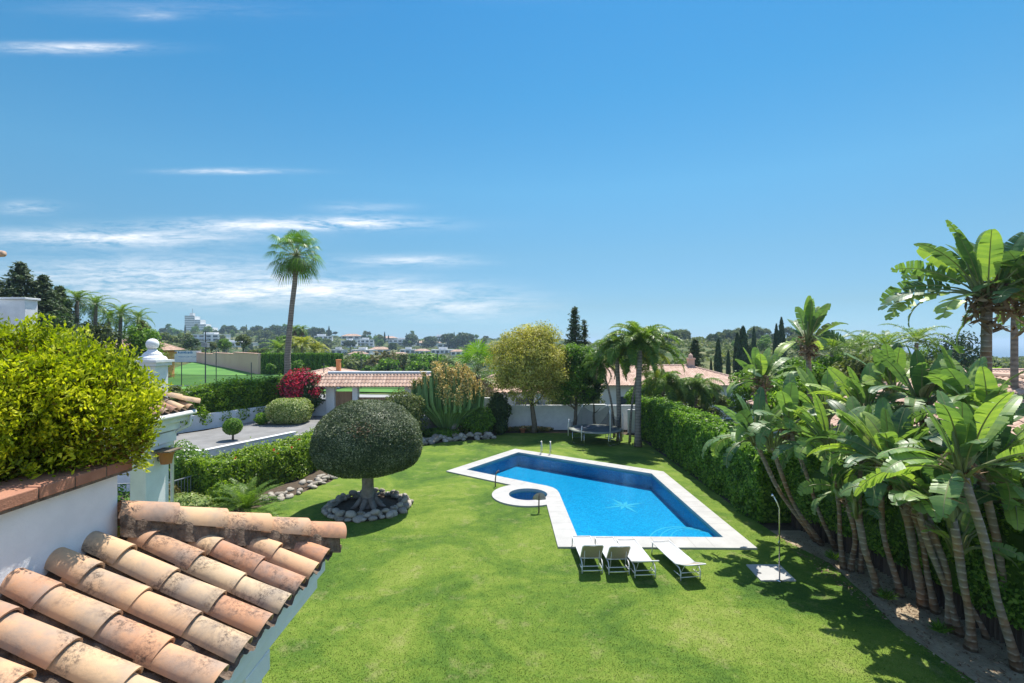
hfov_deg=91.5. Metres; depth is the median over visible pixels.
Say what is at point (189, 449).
white flowering shrub
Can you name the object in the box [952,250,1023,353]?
bird of paradise tree
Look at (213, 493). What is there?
bed shrub
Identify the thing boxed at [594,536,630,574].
sun lounger
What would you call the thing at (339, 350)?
hillside villa
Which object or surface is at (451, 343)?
round tree
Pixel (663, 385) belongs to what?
feather palm
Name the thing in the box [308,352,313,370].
clipped cypress
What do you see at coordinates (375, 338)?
round tree
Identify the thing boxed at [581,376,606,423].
tree
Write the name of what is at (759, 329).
round tree
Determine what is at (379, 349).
hillside villa
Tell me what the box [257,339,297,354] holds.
feather palm
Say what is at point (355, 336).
hillside villa
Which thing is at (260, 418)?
green shrub
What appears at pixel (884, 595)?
weed tuft
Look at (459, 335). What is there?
round tree
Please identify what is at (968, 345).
background tree
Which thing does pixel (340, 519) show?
stone
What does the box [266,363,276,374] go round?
round tree
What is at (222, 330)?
round tree
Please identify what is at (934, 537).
bird of paradise tree
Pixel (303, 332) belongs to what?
skirted palm
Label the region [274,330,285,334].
umbrella pine
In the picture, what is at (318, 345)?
feather palm
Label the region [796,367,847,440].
bird of paradise tree
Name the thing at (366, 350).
hillside villa
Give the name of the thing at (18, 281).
conifer
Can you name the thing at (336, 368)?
house
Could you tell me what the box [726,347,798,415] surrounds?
bird of paradise tree
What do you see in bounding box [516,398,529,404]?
window
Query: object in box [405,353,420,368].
slender tree
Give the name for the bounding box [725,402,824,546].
bird of paradise tree
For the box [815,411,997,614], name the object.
bird of paradise tree
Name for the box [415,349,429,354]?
hillside villa
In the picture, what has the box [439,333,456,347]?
round tree
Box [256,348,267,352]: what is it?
scrub bush
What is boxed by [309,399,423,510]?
clipped olive tree
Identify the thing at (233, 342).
hillside villa
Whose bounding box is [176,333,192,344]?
slender tree
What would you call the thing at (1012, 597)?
hedge
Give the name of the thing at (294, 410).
variegated shrub
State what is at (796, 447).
bird of paradise tree
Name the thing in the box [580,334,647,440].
feather palm
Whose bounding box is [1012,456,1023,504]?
lime green tree
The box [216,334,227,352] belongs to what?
slender tree
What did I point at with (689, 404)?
background bush
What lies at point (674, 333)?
round tree
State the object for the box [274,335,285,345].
round tree
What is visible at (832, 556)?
weed tuft
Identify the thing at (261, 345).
round tree
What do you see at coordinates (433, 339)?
round tree
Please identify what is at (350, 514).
stone
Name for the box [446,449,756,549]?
swimming pool
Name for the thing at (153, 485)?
side porch
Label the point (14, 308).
roof block
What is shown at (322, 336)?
hillside villa
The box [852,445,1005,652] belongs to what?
bird of paradise tree
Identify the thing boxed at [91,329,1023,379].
hillside scrub
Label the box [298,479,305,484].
stone
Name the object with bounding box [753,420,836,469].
bird of paradise tree
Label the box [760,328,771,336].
round tree
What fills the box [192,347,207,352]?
round tree
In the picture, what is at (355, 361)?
round tree
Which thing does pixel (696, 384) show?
feather palm
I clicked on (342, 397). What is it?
pedestrian door
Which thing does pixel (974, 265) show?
bird of paradise tree
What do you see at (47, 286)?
conifer
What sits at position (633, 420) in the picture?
side wall
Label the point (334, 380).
entrance gate
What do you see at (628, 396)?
background bush
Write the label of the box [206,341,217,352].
round tree
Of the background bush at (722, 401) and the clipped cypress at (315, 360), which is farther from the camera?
the clipped cypress at (315, 360)
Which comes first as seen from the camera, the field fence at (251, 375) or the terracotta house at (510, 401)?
the terracotta house at (510, 401)
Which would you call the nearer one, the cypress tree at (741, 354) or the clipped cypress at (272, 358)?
the cypress tree at (741, 354)
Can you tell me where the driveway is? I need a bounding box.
[115,415,436,448]
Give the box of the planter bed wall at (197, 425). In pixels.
[174,406,268,433]
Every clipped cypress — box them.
[261,353,265,373]
[265,353,270,373]
[270,353,274,373]
[274,353,279,373]
[279,352,283,373]
[291,353,293,371]
[294,353,298,370]
[298,353,303,370]
[303,353,308,368]
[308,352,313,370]
[313,353,318,370]
[317,353,323,369]
[322,353,327,365]
[327,353,332,366]
[332,353,337,366]
[337,353,342,367]
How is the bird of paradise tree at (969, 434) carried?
on the dirt strip
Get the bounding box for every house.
[105,339,184,377]
[307,359,356,387]
[481,374,535,404]
[746,369,1023,487]
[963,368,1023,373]
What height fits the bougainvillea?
4.028 m
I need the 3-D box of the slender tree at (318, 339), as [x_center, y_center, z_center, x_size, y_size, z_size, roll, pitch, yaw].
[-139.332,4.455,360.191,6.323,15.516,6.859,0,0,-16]
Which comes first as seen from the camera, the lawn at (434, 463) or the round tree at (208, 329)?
the lawn at (434, 463)
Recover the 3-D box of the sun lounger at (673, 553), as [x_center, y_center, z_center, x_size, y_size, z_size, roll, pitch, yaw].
[4.973,6.505,15.004,0.636,0.594,2.244,0,0,-9]
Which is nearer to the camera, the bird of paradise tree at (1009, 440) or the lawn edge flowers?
the bird of paradise tree at (1009, 440)
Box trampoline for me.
[568,404,622,445]
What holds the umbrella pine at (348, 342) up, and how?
on the terrain at (706, 363)
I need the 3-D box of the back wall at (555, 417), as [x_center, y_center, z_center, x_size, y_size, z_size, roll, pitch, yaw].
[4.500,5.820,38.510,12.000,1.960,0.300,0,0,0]
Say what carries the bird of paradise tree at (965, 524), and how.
on the dirt strip
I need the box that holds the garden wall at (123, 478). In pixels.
[117,471,129,491]
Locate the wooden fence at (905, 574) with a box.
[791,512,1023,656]
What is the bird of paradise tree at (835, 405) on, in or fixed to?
on the dirt strip
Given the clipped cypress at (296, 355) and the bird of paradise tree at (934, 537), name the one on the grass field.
the clipped cypress at (296, 355)
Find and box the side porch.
[100,391,200,501]
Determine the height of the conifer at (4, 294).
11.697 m
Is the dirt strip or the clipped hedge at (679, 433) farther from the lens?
the clipped hedge at (679, 433)
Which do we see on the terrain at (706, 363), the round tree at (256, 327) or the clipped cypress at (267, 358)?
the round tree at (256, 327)
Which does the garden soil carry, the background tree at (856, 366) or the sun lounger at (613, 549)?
the background tree at (856, 366)
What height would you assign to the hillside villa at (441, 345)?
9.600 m
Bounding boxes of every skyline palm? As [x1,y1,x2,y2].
[62,289,100,325]
[79,293,120,341]
[86,309,125,351]
[101,302,139,348]
[116,308,155,330]
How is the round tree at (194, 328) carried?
on the terrain at (706, 363)
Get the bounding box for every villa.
[0,459,346,682]
[191,332,230,342]
[213,340,258,346]
[314,334,332,340]
[330,347,347,353]
[340,338,357,347]
[341,334,361,339]
[351,347,374,354]
[358,338,374,346]
[371,347,390,354]
[386,336,397,340]
[387,338,417,345]
[400,347,416,353]
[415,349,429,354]
[417,340,441,345]
[431,347,454,353]
[437,343,460,347]
[450,349,463,355]
[536,353,753,418]
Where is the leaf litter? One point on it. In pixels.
(905, 615)
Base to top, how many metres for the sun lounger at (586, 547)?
0.889 m
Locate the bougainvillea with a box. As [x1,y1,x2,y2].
[275,367,325,414]
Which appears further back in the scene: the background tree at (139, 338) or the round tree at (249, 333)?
the round tree at (249, 333)
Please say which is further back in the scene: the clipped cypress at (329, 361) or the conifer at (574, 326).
the clipped cypress at (329, 361)
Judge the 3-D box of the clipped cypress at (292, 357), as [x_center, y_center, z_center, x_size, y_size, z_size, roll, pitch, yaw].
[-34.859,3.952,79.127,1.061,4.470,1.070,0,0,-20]
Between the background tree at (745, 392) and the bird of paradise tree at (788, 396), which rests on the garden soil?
the background tree at (745, 392)
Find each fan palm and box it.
[262,229,325,377]
[443,339,501,394]
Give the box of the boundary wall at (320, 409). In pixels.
[312,397,491,430]
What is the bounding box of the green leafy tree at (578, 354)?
[549,341,602,432]
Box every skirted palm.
[286,325,304,351]
[294,325,310,336]
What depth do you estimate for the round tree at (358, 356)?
158.24 m
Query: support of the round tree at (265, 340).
on the terrain at (706, 363)
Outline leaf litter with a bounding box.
[773,535,1023,682]
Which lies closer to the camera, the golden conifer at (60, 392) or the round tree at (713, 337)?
the golden conifer at (60, 392)
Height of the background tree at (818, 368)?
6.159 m
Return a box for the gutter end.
[0,250,6,256]
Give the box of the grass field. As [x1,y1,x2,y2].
[168,362,403,391]
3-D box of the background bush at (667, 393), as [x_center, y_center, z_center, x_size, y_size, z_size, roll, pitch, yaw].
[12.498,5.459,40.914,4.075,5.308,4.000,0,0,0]
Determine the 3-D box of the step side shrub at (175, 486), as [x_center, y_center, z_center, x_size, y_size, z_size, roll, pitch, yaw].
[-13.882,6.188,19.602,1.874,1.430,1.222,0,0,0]
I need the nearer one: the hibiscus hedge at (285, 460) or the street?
the hibiscus hedge at (285, 460)
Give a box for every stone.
[285,493,293,498]
[286,487,294,491]
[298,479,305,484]
[335,510,344,516]
[337,517,345,521]
[346,510,356,517]
[349,490,357,495]
[352,515,364,522]
[363,512,371,517]
[369,515,377,520]
[370,509,380,514]
[385,511,393,518]
[398,507,407,513]
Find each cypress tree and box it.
[713,338,722,379]
[726,350,730,374]
[732,332,738,372]
[735,325,750,377]
[751,326,756,350]
[772,323,777,378]
[777,317,786,374]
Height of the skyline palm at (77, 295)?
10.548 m
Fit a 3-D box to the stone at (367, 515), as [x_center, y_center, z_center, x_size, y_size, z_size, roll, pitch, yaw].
[-5.532,6.668,19.139,0.268,0.250,0.434,-7,-9,35]
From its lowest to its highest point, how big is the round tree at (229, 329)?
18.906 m
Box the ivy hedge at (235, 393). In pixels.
[181,369,304,418]
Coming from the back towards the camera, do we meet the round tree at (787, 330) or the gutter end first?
the round tree at (787, 330)
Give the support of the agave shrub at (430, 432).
on the garden soil
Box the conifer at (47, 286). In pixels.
[26,274,91,350]
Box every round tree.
[158,328,168,334]
[168,327,174,335]
[173,329,181,335]
[176,344,201,352]
[182,337,200,350]
[190,326,199,332]
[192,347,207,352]
[202,326,212,333]
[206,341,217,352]
[217,338,231,352]
[218,325,228,333]
[226,325,237,333]
[235,334,252,351]
[245,330,253,336]
[253,325,262,334]
[258,339,269,345]
[258,343,267,348]
[262,330,273,338]
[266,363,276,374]
[267,324,277,330]
[273,327,282,335]
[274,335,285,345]
[276,326,286,334]
[291,359,303,371]
[309,327,318,335]
[313,327,327,335]
[322,341,329,350]
[342,359,357,370]
[343,355,366,370]
[351,351,370,370]
[363,350,401,369]
[373,335,380,345]
[373,357,401,370]
[388,342,396,349]
[402,334,419,346]
[404,360,430,370]
[411,351,436,365]
[423,336,435,347]
[424,336,438,346]
[425,354,446,369]
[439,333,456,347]
[439,358,460,375]
[446,335,457,347]
[455,332,470,346]
[458,333,476,345]
[668,329,681,341]
[679,329,690,338]
[682,333,689,340]
[710,334,721,341]
[717,332,725,338]
[723,331,734,338]
[729,331,739,340]
[748,326,763,333]
[756,338,771,350]
[759,334,771,342]
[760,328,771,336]
[784,326,794,337]
[787,335,797,341]
[791,337,803,354]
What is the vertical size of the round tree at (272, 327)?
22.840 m
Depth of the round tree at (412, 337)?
514.90 m
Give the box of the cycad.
[208,476,289,516]
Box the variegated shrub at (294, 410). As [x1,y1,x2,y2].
[264,397,313,424]
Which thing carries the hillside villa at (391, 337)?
on the terrain at (706, 363)
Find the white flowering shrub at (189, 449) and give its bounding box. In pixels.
[169,439,209,490]
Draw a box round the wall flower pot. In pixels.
[150,447,181,464]
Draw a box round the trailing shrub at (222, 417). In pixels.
[180,403,265,426]
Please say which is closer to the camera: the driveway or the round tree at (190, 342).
the driveway
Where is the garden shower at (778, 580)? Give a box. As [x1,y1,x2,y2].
[771,494,781,581]
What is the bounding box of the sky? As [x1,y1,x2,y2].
[0,0,1023,341]
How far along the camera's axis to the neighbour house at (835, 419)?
19.97 m
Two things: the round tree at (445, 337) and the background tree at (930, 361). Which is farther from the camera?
the round tree at (445, 337)
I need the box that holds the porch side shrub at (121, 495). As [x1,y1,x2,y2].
[117,484,129,526]
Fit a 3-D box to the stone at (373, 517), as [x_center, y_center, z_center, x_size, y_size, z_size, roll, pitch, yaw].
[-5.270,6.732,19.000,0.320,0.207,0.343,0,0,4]
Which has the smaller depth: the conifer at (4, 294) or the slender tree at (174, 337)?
the conifer at (4, 294)
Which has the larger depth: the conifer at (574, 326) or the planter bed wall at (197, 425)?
the conifer at (574, 326)
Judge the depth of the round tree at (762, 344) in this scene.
168.99 m
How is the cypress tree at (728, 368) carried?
on the terrain at (706, 363)
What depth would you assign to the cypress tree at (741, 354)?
73.55 m
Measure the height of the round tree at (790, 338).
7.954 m
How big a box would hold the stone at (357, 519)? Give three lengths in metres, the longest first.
0.470 x 0.413 x 0.225 m
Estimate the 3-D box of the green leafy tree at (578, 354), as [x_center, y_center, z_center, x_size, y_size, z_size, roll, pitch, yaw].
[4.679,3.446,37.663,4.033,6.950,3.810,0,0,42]
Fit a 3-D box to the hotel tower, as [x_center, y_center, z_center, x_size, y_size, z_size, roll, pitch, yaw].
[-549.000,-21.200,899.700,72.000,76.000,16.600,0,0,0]
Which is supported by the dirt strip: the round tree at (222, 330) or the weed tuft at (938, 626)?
the weed tuft at (938, 626)
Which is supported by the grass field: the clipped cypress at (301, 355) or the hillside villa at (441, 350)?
the clipped cypress at (301, 355)
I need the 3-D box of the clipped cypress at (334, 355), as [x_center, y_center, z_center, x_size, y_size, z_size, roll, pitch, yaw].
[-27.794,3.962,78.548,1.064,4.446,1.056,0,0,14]
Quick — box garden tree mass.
[545,385,605,404]
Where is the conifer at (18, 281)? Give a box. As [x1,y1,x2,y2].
[0,261,70,339]
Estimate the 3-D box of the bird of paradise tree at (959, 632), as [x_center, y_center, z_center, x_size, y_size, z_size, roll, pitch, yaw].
[9.311,4.647,10.886,2.682,4.365,1.946,0,0,-39]
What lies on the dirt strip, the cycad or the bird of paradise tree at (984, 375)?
the bird of paradise tree at (984, 375)
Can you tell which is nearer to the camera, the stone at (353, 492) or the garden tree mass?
the stone at (353, 492)
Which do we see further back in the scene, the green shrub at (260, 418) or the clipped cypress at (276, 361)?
the clipped cypress at (276, 361)
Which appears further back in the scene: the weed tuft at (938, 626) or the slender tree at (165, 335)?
the slender tree at (165, 335)
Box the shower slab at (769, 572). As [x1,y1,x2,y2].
[746,564,795,581]
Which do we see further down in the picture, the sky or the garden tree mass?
the garden tree mass
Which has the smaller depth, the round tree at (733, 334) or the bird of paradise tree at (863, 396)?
the bird of paradise tree at (863, 396)
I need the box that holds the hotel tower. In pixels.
[185,309,217,330]
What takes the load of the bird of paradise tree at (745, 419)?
on the dirt strip
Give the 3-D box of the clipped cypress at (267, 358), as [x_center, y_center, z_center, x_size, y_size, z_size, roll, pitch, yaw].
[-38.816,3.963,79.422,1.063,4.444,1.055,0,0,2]
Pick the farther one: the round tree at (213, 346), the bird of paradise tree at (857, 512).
the round tree at (213, 346)
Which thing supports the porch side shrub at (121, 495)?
on the lawn at (434, 463)
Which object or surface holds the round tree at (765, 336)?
on the terrain at (706, 363)
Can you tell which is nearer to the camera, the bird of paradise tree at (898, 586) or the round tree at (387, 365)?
the bird of paradise tree at (898, 586)
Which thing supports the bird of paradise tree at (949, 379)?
on the garden soil
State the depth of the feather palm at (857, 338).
30.84 m
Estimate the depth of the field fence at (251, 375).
60.56 m
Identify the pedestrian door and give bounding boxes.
[336,391,351,407]
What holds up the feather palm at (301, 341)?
on the terrain at (706, 363)
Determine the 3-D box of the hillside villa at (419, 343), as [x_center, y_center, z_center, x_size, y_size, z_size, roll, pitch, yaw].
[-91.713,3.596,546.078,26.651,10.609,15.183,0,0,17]
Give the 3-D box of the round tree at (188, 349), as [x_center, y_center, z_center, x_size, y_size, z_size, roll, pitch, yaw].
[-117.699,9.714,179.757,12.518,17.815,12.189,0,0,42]
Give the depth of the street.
50.37 m
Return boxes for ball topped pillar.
[129,339,174,396]
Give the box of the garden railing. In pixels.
[169,475,193,494]
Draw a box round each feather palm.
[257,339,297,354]
[281,336,318,352]
[299,341,330,352]
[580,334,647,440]
[581,354,621,436]
[596,321,686,446]
[617,346,669,441]
[634,368,688,402]
[672,373,725,408]
[794,332,867,363]
[827,329,886,356]
[848,330,934,360]
[881,323,954,358]
[953,282,1019,427]
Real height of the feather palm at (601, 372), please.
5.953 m
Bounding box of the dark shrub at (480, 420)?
[458,407,495,434]
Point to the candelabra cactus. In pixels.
(453, 401)
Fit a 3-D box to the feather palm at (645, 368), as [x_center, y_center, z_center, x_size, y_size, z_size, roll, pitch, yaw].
[8.916,3.403,34.136,3.610,6.802,3.744,0,0,23]
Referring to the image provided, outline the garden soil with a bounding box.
[118,430,797,529]
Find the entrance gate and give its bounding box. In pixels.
[314,371,430,413]
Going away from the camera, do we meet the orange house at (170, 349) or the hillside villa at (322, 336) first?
the orange house at (170, 349)
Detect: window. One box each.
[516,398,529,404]
[621,397,626,404]
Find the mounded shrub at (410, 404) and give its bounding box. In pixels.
[385,388,430,431]
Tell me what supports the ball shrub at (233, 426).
on the driveway
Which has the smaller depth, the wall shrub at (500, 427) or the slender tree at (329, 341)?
the wall shrub at (500, 427)
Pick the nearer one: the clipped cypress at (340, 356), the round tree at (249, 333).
the clipped cypress at (340, 356)
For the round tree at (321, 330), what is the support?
on the terrain at (706, 363)
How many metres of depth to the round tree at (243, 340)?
124.17 m
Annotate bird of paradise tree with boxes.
[701,387,815,542]
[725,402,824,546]
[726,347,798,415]
[746,373,838,551]
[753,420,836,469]
[770,393,868,569]
[773,295,848,401]
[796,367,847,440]
[797,451,869,572]
[806,362,919,430]
[806,409,928,597]
[810,396,920,573]
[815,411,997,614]
[835,397,973,609]
[839,442,1013,634]
[842,475,881,597]
[844,342,913,406]
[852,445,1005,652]
[854,390,1023,673]
[856,344,1011,443]
[878,219,1023,484]
[878,449,1004,637]
[892,417,1023,591]
[902,345,1023,492]
[922,366,1023,512]
[922,504,1023,640]
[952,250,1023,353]
[977,452,1023,530]
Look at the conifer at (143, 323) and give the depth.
53.85 m
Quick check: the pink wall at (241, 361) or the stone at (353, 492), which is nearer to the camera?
the stone at (353, 492)
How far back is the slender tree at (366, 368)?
114.48 m
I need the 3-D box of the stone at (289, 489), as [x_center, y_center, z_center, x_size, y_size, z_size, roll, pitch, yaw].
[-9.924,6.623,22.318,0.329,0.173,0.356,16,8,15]
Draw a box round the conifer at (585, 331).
[579,319,591,386]
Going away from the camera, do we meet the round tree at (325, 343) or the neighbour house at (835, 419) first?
the neighbour house at (835, 419)
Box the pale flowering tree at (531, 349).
[483,320,577,432]
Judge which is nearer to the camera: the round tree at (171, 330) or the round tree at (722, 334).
the round tree at (722, 334)
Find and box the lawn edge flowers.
[507,425,552,431]
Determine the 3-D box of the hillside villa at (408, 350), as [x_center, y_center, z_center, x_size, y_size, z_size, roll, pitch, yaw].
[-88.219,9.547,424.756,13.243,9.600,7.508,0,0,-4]
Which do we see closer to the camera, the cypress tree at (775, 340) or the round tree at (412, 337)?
the cypress tree at (775, 340)
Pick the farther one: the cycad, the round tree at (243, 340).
the round tree at (243, 340)
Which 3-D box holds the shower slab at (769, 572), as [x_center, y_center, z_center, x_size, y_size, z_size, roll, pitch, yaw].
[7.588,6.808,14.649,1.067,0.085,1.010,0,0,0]
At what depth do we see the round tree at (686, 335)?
281.08 m
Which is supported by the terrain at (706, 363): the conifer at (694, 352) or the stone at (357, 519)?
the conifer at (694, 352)
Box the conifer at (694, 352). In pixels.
[682,339,707,376]
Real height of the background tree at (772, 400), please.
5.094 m
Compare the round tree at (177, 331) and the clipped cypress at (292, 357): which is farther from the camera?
the round tree at (177, 331)
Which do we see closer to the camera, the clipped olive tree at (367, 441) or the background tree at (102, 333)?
the clipped olive tree at (367, 441)
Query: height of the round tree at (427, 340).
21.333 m
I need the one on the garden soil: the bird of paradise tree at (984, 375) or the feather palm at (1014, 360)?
the feather palm at (1014, 360)
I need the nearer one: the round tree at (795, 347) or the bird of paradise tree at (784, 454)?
the bird of paradise tree at (784, 454)
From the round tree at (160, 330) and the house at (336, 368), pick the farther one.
the round tree at (160, 330)
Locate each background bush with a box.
[624,385,647,404]
[641,379,686,405]
[678,379,710,412]
[686,384,730,418]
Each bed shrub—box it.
[169,491,216,507]
[203,480,244,508]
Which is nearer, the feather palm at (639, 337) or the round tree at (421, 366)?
the feather palm at (639, 337)
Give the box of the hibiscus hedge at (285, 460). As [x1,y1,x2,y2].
[175,426,316,505]
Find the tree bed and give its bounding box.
[326,494,399,521]
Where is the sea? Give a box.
[591,342,1023,357]
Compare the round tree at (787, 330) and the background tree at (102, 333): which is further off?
the round tree at (787, 330)
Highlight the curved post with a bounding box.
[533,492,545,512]
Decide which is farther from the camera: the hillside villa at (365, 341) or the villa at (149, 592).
the hillside villa at (365, 341)
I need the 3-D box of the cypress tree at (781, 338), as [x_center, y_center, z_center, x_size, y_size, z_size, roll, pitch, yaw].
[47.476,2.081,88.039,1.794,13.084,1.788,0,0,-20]
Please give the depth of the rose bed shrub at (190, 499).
18.83 m
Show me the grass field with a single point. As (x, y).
(192, 372)
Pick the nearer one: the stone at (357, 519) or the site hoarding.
the stone at (357, 519)
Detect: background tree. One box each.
[38,310,89,347]
[80,319,123,356]
[112,322,168,368]
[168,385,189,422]
[725,370,777,415]
[751,378,813,440]
[769,355,833,405]
[805,350,861,375]
[831,353,885,387]
[907,330,1009,367]
[925,357,937,366]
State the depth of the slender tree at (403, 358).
139.12 m
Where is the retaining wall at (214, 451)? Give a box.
[183,431,295,457]
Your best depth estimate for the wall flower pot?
10.19 m
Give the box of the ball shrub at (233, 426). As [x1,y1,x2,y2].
[222,418,242,439]
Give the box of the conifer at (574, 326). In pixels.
[562,306,590,387]
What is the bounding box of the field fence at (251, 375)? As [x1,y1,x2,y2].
[181,351,437,387]
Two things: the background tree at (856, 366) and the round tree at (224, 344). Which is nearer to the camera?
the background tree at (856, 366)
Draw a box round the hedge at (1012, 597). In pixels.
[777,443,1023,629]
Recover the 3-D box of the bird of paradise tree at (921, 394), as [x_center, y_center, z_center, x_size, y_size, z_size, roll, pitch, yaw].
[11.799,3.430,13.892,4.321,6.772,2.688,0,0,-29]
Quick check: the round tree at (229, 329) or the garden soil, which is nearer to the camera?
the garden soil
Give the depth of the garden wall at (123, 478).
22.60 m
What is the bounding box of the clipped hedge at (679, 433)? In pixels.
[641,393,790,523]
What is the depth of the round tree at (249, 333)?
475.52 m
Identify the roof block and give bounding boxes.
[0,297,40,353]
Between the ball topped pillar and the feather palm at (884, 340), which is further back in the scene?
the feather palm at (884, 340)
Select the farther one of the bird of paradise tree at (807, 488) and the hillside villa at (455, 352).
the hillside villa at (455, 352)
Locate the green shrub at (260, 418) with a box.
[253,412,270,424]
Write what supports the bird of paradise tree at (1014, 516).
on the dirt strip
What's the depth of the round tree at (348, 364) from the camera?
123.74 m
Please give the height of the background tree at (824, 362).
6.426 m
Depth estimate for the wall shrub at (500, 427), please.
36.20 m
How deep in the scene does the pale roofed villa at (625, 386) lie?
54.87 m
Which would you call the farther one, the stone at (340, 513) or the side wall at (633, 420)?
the side wall at (633, 420)
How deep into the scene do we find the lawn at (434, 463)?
12.96 m
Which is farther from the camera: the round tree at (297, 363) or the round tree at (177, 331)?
the round tree at (177, 331)
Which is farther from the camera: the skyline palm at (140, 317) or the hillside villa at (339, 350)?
the hillside villa at (339, 350)
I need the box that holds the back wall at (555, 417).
[506,404,634,429]
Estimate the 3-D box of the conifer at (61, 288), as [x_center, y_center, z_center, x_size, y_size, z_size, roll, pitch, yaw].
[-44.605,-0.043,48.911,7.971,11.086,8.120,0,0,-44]
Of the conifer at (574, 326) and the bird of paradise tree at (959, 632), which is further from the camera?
the conifer at (574, 326)
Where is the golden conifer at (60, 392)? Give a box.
[0,312,172,484]
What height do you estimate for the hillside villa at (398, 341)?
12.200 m
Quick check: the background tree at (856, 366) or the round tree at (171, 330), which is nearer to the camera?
the background tree at (856, 366)
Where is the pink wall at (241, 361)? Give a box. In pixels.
[196,352,260,373]
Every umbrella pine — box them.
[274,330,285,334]
[343,339,356,352]
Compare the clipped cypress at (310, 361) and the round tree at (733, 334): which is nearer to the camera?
the clipped cypress at (310, 361)
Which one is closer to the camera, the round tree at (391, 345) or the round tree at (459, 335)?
the round tree at (391, 345)
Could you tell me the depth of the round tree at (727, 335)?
275.75 m
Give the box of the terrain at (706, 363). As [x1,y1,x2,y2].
[81,331,858,429]
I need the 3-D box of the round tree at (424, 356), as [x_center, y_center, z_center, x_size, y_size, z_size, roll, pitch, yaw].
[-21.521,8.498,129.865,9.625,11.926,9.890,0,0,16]
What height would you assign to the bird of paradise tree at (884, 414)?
5.351 m
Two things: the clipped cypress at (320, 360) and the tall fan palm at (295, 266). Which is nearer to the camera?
the tall fan palm at (295, 266)
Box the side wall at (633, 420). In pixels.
[627,409,634,432]
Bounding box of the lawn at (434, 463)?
[252,433,975,682]
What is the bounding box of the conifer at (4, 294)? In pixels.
[0,279,14,296]
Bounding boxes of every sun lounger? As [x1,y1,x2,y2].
[572,536,603,573]
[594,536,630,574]
[616,539,658,577]
[651,540,705,580]
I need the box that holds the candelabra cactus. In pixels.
[409,360,487,430]
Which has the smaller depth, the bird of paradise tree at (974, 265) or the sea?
the bird of paradise tree at (974, 265)
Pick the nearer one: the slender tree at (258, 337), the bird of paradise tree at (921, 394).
the bird of paradise tree at (921, 394)
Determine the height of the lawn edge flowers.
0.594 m
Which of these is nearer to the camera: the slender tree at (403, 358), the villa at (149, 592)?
the villa at (149, 592)
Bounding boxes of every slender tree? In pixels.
[158,332,170,340]
[165,335,178,342]
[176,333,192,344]
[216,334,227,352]
[256,331,261,340]
[315,337,322,347]
[327,339,332,348]
[360,365,374,370]
[396,353,409,370]
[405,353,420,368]
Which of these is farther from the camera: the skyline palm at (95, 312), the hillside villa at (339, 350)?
the hillside villa at (339, 350)
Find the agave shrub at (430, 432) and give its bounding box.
[422,427,459,440]
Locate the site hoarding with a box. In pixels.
[175,349,200,361]
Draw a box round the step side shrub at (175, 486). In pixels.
[169,484,182,499]
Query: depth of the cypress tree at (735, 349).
75.84 m
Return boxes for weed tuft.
[823,550,838,559]
[876,586,898,600]
[927,617,953,635]
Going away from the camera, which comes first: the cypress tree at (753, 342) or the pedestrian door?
the pedestrian door
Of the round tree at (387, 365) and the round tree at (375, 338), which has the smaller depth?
the round tree at (387, 365)
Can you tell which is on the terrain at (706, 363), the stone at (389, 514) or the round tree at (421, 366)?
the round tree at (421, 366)
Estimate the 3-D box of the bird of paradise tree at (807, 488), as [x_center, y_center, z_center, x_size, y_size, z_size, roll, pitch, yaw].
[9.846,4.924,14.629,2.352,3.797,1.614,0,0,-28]
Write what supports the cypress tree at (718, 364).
on the terrain at (706, 363)
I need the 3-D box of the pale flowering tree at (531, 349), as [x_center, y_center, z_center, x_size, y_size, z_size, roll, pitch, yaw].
[1.456,2.632,37.186,7.380,8.606,5.582,0,0,0]
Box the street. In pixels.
[319,394,392,398]
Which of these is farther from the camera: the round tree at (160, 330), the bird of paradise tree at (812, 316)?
the round tree at (160, 330)
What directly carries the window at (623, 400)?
in the pale roofed villa at (625, 386)
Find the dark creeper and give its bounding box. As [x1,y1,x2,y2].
[486,390,511,429]
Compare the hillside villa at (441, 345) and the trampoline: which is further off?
the hillside villa at (441, 345)
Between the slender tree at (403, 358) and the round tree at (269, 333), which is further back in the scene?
the round tree at (269, 333)
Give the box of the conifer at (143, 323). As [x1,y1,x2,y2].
[116,320,180,378]
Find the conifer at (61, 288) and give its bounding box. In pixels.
[53,285,96,337]
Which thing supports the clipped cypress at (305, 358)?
on the grass field
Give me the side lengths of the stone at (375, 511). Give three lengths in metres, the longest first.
0.427 x 0.358 x 0.212 m
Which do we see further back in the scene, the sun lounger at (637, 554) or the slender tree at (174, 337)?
the slender tree at (174, 337)
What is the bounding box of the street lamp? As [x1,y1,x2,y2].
[201,331,209,382]
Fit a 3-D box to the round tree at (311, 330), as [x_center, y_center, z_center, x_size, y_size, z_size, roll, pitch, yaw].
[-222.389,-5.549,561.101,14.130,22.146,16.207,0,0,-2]
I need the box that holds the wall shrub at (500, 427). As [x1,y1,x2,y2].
[492,419,507,434]
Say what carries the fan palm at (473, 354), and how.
on the terrain at (706, 363)
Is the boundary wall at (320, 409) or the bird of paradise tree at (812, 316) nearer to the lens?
the bird of paradise tree at (812, 316)
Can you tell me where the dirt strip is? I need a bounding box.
[770,530,1023,682]
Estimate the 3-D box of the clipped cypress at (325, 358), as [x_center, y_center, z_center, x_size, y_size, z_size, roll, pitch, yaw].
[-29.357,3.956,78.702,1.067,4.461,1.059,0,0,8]

